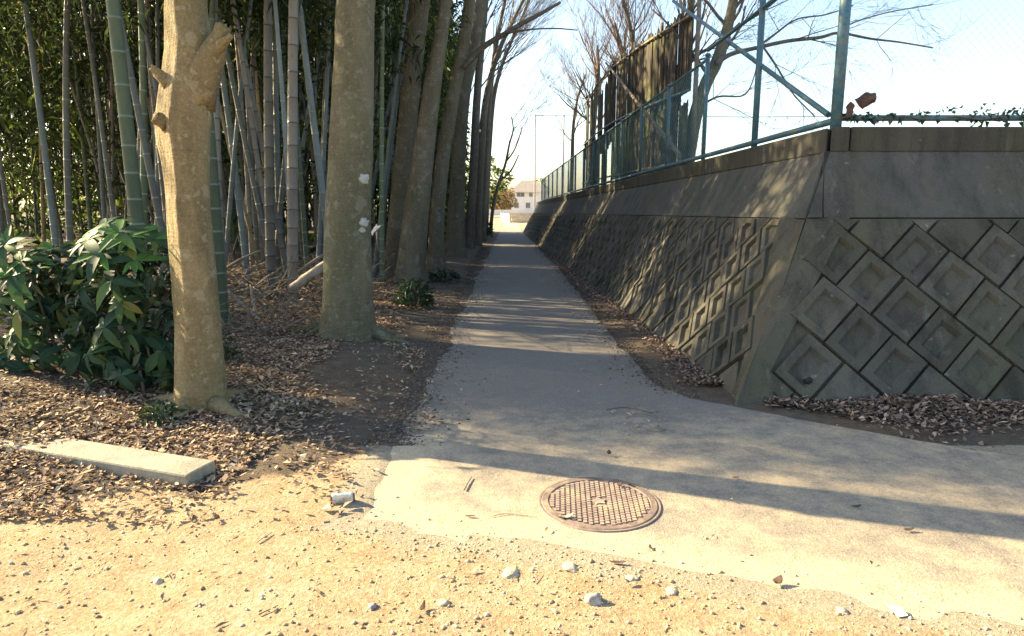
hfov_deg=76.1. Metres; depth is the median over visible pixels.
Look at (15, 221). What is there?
bamboo
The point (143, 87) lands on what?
bamboo
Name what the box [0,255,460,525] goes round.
leaf litter
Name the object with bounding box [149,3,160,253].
bamboo
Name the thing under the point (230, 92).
bamboo
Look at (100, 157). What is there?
bamboo
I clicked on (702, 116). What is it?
overhead cable
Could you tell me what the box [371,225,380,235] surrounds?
paper scrap
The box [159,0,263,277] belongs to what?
bamboo
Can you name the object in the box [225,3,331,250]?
bamboo
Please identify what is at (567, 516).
fallen leaf
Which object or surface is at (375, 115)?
bamboo
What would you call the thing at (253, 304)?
fallen branch
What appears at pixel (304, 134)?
bamboo
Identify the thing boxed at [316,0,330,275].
bamboo
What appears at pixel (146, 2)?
bamboo
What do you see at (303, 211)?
bamboo
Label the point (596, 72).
bare tree
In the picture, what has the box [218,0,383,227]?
bamboo
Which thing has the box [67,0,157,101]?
bamboo
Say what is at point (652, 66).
plank screen
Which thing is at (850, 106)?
dead leaf
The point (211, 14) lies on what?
bamboo
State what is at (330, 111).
bamboo
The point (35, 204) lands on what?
bamboo
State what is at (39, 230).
bamboo
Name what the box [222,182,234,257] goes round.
bamboo
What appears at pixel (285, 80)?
bamboo
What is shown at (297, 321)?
fallen branch
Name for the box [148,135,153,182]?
bamboo
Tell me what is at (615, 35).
bare tree
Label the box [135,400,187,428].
shrub
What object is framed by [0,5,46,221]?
bamboo
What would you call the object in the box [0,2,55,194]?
bamboo
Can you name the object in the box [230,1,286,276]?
bamboo
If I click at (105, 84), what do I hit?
bamboo
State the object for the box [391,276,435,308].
shrub
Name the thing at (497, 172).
tree
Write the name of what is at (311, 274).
fallen log
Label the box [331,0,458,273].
bamboo
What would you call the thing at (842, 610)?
stone
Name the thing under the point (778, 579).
fallen leaf
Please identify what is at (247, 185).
bamboo
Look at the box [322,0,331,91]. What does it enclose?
bamboo
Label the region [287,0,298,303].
bamboo
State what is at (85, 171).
bamboo
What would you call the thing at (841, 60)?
chain link fence
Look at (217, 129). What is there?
bamboo
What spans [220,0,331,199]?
bamboo
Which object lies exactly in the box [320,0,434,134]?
bamboo
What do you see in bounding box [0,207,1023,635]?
ground
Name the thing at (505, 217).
wall
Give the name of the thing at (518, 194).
window
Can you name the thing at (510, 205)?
tree
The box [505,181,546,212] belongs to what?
house
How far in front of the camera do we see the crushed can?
3.30 m
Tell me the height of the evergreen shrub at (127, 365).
1.411 m
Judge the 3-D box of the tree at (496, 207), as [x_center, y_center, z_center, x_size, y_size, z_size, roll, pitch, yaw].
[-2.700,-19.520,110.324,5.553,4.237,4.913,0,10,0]
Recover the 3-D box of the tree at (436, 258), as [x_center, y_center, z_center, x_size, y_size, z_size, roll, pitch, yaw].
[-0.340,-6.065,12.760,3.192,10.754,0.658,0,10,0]
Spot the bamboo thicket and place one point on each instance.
(9, 97)
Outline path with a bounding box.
[363,218,1023,625]
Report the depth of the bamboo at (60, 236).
14.81 m
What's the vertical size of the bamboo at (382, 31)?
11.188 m
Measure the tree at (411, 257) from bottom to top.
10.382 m
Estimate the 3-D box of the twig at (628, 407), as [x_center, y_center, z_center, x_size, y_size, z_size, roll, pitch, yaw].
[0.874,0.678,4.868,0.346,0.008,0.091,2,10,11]
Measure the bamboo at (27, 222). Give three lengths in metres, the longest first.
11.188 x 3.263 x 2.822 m
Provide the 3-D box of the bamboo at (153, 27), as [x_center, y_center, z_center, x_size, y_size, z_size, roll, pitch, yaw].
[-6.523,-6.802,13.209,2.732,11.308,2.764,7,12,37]
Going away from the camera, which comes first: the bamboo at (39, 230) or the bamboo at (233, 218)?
the bamboo at (233, 218)
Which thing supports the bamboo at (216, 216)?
on the ground
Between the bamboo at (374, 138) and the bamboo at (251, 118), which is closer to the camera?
the bamboo at (251, 118)
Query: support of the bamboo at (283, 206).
on the ground
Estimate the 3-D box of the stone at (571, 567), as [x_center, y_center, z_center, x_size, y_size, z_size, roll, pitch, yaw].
[0.243,1.041,2.729,0.071,0.028,0.071,3,10,19]
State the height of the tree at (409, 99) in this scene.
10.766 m
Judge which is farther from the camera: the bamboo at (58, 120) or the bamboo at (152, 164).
the bamboo at (58, 120)
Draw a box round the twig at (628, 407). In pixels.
[606,407,652,412]
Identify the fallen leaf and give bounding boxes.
[420,600,424,609]
[559,512,573,517]
[609,560,625,562]
[773,575,782,583]
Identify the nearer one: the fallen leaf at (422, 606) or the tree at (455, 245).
the fallen leaf at (422, 606)
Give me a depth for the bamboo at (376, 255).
12.15 m
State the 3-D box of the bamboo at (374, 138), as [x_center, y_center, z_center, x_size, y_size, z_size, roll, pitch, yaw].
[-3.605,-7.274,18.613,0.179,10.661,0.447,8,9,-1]
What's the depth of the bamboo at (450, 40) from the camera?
20.61 m
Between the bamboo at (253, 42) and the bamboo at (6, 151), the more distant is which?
the bamboo at (6, 151)
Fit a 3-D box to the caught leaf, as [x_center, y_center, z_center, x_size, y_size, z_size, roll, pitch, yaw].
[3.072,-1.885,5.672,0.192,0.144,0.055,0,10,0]
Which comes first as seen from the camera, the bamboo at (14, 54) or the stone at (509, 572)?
the stone at (509, 572)
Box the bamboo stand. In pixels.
[50,0,503,248]
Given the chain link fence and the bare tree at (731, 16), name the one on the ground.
the bare tree at (731, 16)
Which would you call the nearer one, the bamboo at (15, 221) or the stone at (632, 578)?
the stone at (632, 578)
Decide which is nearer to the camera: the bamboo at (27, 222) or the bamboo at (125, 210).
the bamboo at (125, 210)
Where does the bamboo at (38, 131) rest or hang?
on the ground
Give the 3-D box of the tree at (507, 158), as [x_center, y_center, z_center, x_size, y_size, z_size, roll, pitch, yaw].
[1.370,-10.221,35.011,4.829,11.410,3.353,-6,11,-31]
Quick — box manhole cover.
[538,477,661,531]
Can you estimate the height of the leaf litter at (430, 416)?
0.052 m
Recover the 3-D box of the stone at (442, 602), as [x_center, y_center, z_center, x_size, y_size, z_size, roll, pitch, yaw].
[-0.261,1.082,2.486,0.057,0.020,0.042,-2,10,-12]
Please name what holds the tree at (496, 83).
on the ground
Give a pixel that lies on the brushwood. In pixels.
(256, 286)
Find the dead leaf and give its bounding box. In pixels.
[846,102,854,117]
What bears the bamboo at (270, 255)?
on the ground
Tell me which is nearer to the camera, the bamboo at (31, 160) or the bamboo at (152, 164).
the bamboo at (152, 164)
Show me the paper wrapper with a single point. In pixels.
(899, 612)
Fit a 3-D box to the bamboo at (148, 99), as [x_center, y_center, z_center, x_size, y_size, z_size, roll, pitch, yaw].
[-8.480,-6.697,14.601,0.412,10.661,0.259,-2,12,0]
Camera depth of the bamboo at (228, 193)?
18.41 m
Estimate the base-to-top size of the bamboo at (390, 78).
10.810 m
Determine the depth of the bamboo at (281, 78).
9.04 m
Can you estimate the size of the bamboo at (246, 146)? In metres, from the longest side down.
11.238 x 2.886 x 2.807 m
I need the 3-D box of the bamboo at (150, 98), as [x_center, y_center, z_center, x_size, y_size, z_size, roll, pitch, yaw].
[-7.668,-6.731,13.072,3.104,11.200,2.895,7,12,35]
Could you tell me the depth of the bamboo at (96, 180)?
18.84 m
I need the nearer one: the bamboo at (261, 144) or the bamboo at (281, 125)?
the bamboo at (261, 144)
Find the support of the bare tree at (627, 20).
on the ground
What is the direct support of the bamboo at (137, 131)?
on the ground
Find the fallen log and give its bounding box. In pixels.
[290,261,322,291]
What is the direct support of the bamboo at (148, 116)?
on the ground
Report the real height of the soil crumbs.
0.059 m
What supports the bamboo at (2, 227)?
on the ground
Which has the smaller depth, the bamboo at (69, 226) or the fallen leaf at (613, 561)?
the fallen leaf at (613, 561)
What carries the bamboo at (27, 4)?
on the ground
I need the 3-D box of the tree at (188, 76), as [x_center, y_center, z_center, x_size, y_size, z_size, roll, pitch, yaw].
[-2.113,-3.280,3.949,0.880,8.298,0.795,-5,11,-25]
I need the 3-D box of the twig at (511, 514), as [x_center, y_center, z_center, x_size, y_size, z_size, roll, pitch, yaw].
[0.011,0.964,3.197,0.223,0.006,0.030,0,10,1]
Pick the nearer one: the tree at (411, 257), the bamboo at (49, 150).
the tree at (411, 257)
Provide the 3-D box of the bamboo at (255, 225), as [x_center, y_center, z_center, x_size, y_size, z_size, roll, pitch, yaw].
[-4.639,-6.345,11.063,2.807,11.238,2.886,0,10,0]
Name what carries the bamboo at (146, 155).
on the ground
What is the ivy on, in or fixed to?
on the retaining wall at (854, 263)
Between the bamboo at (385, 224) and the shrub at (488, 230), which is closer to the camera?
the bamboo at (385, 224)
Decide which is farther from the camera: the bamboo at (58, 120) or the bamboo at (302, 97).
the bamboo at (58, 120)
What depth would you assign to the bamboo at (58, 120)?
26.21 m
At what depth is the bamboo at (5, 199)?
11.40 m
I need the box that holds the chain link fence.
[541,0,1023,200]
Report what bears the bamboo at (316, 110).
on the ground
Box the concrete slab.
[0,432,215,488]
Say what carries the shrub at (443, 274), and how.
on the ground
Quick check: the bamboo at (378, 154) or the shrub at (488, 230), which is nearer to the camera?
the bamboo at (378, 154)
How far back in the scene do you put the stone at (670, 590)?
2.55 m
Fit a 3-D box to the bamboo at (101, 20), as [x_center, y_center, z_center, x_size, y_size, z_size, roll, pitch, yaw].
[-13.145,-7.981,21.584,2.866,10.847,3.264,4,10,21]
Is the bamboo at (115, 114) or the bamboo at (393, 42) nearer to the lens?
the bamboo at (393, 42)
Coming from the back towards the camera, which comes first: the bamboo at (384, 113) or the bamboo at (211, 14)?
the bamboo at (384, 113)
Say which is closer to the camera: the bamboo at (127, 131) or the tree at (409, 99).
the bamboo at (127, 131)
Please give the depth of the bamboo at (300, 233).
14.46 m
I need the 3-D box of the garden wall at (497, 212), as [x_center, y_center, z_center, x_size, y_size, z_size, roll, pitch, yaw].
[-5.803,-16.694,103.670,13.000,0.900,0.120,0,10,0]
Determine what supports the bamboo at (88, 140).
on the ground
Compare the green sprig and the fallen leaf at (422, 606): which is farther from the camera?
the green sprig
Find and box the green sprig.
[223,332,242,359]
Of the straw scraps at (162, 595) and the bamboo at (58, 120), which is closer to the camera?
the straw scraps at (162, 595)
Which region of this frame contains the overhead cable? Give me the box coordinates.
[537,115,830,116]
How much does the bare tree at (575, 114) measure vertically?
10.455 m
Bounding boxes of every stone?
[153,577,162,584]
[367,602,376,610]
[436,598,450,606]
[501,567,519,578]
[562,561,577,572]
[584,592,601,605]
[626,575,638,580]
[665,586,677,595]
[836,606,848,614]
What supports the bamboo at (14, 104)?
on the ground
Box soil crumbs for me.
[346,247,706,445]
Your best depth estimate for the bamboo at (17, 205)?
26.02 m
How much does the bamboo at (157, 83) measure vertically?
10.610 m
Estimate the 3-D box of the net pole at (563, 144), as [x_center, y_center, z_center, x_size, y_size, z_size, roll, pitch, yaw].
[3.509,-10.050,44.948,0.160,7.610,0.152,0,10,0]
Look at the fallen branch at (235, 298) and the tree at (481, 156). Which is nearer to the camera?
the fallen branch at (235, 298)
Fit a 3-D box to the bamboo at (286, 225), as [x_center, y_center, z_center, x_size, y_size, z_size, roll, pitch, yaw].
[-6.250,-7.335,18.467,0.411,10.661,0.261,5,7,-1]
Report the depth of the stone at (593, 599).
2.48 m
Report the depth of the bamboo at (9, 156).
21.17 m
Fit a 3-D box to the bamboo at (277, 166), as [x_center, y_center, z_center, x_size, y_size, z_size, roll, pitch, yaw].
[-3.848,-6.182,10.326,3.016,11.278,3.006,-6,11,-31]
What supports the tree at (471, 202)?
on the ground
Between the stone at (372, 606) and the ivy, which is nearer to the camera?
the stone at (372, 606)
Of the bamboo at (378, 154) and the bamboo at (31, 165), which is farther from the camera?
the bamboo at (31, 165)
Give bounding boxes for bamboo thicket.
[0,0,471,253]
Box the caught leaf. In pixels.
[854,92,876,108]
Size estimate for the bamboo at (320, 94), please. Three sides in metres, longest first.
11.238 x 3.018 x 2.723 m
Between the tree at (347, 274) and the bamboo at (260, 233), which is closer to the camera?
the tree at (347, 274)
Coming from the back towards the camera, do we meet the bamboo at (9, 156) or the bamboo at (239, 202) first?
the bamboo at (9, 156)
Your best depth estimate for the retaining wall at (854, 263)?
5.56 m
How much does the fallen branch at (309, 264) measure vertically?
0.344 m
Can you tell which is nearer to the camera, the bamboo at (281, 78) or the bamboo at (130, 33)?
the bamboo at (281, 78)
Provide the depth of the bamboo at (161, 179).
11.01 m
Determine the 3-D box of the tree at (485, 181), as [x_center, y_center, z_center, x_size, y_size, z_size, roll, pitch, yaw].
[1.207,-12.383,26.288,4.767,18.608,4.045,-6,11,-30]
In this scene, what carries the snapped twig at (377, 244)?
on the ground
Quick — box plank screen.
[583,0,701,189]
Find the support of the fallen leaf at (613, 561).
on the ground
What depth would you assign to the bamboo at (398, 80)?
21.37 m
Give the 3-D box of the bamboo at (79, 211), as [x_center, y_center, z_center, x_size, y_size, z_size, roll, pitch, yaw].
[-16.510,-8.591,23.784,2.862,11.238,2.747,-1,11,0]
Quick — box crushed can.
[330,492,354,503]
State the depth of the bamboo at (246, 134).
15.84 m
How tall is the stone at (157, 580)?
0.026 m
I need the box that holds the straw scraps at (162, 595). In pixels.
[0,392,1008,635]
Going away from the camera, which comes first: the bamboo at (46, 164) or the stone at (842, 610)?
the stone at (842, 610)
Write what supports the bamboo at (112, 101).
on the ground
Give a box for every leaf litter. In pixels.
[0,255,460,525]
[407,254,670,430]
[529,245,1023,456]
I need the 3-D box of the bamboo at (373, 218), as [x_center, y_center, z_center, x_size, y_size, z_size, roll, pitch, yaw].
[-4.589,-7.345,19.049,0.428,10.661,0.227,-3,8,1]
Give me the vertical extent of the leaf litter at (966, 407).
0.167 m
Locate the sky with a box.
[1,0,1023,206]
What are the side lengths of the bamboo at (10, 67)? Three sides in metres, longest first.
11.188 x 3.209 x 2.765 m
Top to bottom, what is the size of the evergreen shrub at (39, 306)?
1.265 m
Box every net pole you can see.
[534,114,535,208]
[562,114,564,193]
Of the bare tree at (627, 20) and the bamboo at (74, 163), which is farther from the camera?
the bamboo at (74, 163)
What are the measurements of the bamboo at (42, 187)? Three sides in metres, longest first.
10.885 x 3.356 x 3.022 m
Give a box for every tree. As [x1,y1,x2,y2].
[149,0,256,424]
[282,0,411,343]
[385,0,429,278]
[391,0,451,285]
[426,0,576,277]
[445,0,486,257]
[465,0,566,247]
[466,156,514,209]
[475,0,565,244]
[482,0,560,241]
[486,0,578,235]
[489,193,509,209]
[490,22,589,232]
[492,186,517,209]
[530,3,617,192]
[537,0,655,169]
[573,0,663,178]
[584,0,678,73]
[648,0,973,166]
[656,0,804,164]
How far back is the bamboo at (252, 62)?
11.69 m
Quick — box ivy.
[839,102,1023,126]
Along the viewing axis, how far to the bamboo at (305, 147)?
21.73 m
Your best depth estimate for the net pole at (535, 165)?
44.84 m
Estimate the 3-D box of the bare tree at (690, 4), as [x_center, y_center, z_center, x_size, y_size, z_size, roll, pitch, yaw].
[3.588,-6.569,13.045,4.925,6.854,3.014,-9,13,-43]
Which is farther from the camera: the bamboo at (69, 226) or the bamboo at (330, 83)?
the bamboo at (330, 83)
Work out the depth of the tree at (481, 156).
23.91 m
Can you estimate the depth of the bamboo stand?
18.61 m
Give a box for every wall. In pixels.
[489,210,515,214]
[500,213,531,222]
[523,127,1023,404]
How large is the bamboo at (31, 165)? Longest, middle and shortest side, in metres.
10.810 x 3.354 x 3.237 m
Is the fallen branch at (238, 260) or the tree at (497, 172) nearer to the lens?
the fallen branch at (238, 260)
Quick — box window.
[517,193,524,196]
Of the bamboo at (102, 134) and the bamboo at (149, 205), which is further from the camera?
the bamboo at (149, 205)
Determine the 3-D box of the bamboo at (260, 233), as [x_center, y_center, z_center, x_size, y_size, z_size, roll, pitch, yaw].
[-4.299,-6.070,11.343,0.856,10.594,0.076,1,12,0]
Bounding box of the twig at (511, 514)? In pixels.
[491,513,533,516]
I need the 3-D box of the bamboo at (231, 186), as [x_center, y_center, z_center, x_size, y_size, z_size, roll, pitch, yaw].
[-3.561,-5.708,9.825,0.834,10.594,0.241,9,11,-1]
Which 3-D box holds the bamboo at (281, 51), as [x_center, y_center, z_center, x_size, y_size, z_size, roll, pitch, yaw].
[-5.142,-6.865,13.560,2.792,11.313,2.847,2,10,0]
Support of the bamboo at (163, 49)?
on the ground
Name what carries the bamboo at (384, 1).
on the ground
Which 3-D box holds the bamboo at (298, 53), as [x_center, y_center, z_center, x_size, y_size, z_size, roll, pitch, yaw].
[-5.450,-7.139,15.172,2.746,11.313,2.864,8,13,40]
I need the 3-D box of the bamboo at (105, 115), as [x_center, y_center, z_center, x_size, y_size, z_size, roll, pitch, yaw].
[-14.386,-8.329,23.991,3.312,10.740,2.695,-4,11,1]
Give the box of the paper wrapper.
[885,603,907,616]
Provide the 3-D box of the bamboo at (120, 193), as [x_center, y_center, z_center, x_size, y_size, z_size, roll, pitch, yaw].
[-14.360,-8.130,23.175,3.178,10.661,3.126,-5,5,1]
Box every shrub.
[0,225,119,376]
[59,216,173,395]
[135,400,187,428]
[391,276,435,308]
[428,268,460,283]
[465,217,493,237]
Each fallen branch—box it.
[226,250,260,268]
[227,289,261,320]
[250,284,256,313]
[287,314,311,327]
[298,253,322,274]
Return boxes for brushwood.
[38,227,408,343]
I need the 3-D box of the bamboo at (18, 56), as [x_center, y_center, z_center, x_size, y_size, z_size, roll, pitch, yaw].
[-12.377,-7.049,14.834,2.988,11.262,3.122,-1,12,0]
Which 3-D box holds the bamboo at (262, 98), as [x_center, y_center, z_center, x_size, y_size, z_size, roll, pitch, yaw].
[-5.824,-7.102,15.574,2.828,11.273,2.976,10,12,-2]
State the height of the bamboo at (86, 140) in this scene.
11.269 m
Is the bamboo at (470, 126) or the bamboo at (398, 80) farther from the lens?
the bamboo at (470, 126)
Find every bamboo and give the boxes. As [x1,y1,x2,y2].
[0,0,48,245]
[0,0,75,262]
[0,0,95,267]
[0,0,106,246]
[0,0,154,230]
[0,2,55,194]
[0,3,37,219]
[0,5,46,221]
[0,11,55,251]
[0,15,33,89]
[0,19,48,243]
[0,21,61,231]
[0,26,61,229]
[0,38,47,228]
[0,58,28,196]
[1,1,80,245]
[1,80,83,192]
[2,0,75,255]
[2,2,70,236]
[5,0,56,23]
[10,35,62,230]
[12,0,163,232]
[14,2,105,234]
[14,94,78,209]
[20,1,139,219]
[23,0,103,234]
[33,16,88,208]
[35,1,163,242]
[37,6,103,224]
[38,39,96,224]
[42,0,163,203]
[42,1,121,254]
[51,7,124,198]
[61,3,139,206]
[61,3,148,218]
[62,0,125,260]
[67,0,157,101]
[75,0,136,136]
[75,0,286,269]
[78,2,150,195]
[81,0,120,255]
[93,6,154,223]
[94,5,122,160]
[104,0,288,280]
[105,0,245,58]
[106,0,154,319]
[120,4,169,273]
[124,0,163,213]
[124,6,137,223]
[127,11,226,158]
[130,0,151,130]
[130,91,154,212]
[132,0,148,276]
[137,0,147,233]
[147,29,165,218]
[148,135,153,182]
[148,150,153,196]
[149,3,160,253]
[152,0,299,192]
[152,3,287,79]
[154,0,159,269]
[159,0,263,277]
[160,8,285,247]
[207,0,281,285]
[209,0,214,31]
[210,113,229,322]
[214,0,227,287]
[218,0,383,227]
[219,0,335,272]
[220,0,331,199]
[221,0,335,278]
[221,142,240,243]
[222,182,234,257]
[223,0,317,269]
[223,3,319,254]
[223,164,240,245]
[225,0,252,269]
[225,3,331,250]
[230,0,278,280]
[230,0,397,240]
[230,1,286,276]
[232,5,333,78]
[234,33,253,272]
[242,7,256,266]
[242,27,329,202]
[243,89,253,237]
[251,23,264,267]
[252,3,319,231]
[259,22,284,223]
[263,0,318,294]
[273,0,286,195]
[275,0,302,271]
[279,103,285,183]
[281,4,300,262]
[285,209,286,244]
[286,18,318,199]
[286,22,325,255]
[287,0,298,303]
[298,27,331,154]
[298,193,303,257]
[303,0,446,281]
[309,0,385,192]
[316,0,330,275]
[316,0,376,110]
[318,0,396,274]
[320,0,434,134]
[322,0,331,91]
[329,0,404,240]
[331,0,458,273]
[371,0,408,203]
[371,201,375,244]
[372,0,450,207]
[372,0,471,277]
[372,3,392,170]
[374,1,444,130]
[374,11,432,200]
[375,0,425,224]
[384,0,466,198]
[438,1,471,182]
[448,11,470,195]
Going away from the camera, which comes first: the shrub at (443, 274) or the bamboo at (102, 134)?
the bamboo at (102, 134)
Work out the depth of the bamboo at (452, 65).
28.26 m
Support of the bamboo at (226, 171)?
on the ground
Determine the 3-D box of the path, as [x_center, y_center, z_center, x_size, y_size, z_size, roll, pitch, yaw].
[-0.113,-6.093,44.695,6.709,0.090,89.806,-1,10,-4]
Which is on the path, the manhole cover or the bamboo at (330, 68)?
the manhole cover
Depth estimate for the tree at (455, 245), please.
18.35 m
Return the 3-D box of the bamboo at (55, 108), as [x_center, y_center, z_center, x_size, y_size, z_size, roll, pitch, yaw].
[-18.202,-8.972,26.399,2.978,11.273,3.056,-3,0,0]
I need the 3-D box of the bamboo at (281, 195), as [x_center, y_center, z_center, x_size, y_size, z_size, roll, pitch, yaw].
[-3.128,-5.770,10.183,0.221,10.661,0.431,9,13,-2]
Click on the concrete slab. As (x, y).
(121, 461)
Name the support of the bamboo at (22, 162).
on the ground
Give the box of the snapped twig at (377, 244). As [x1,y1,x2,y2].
[376,229,382,260]

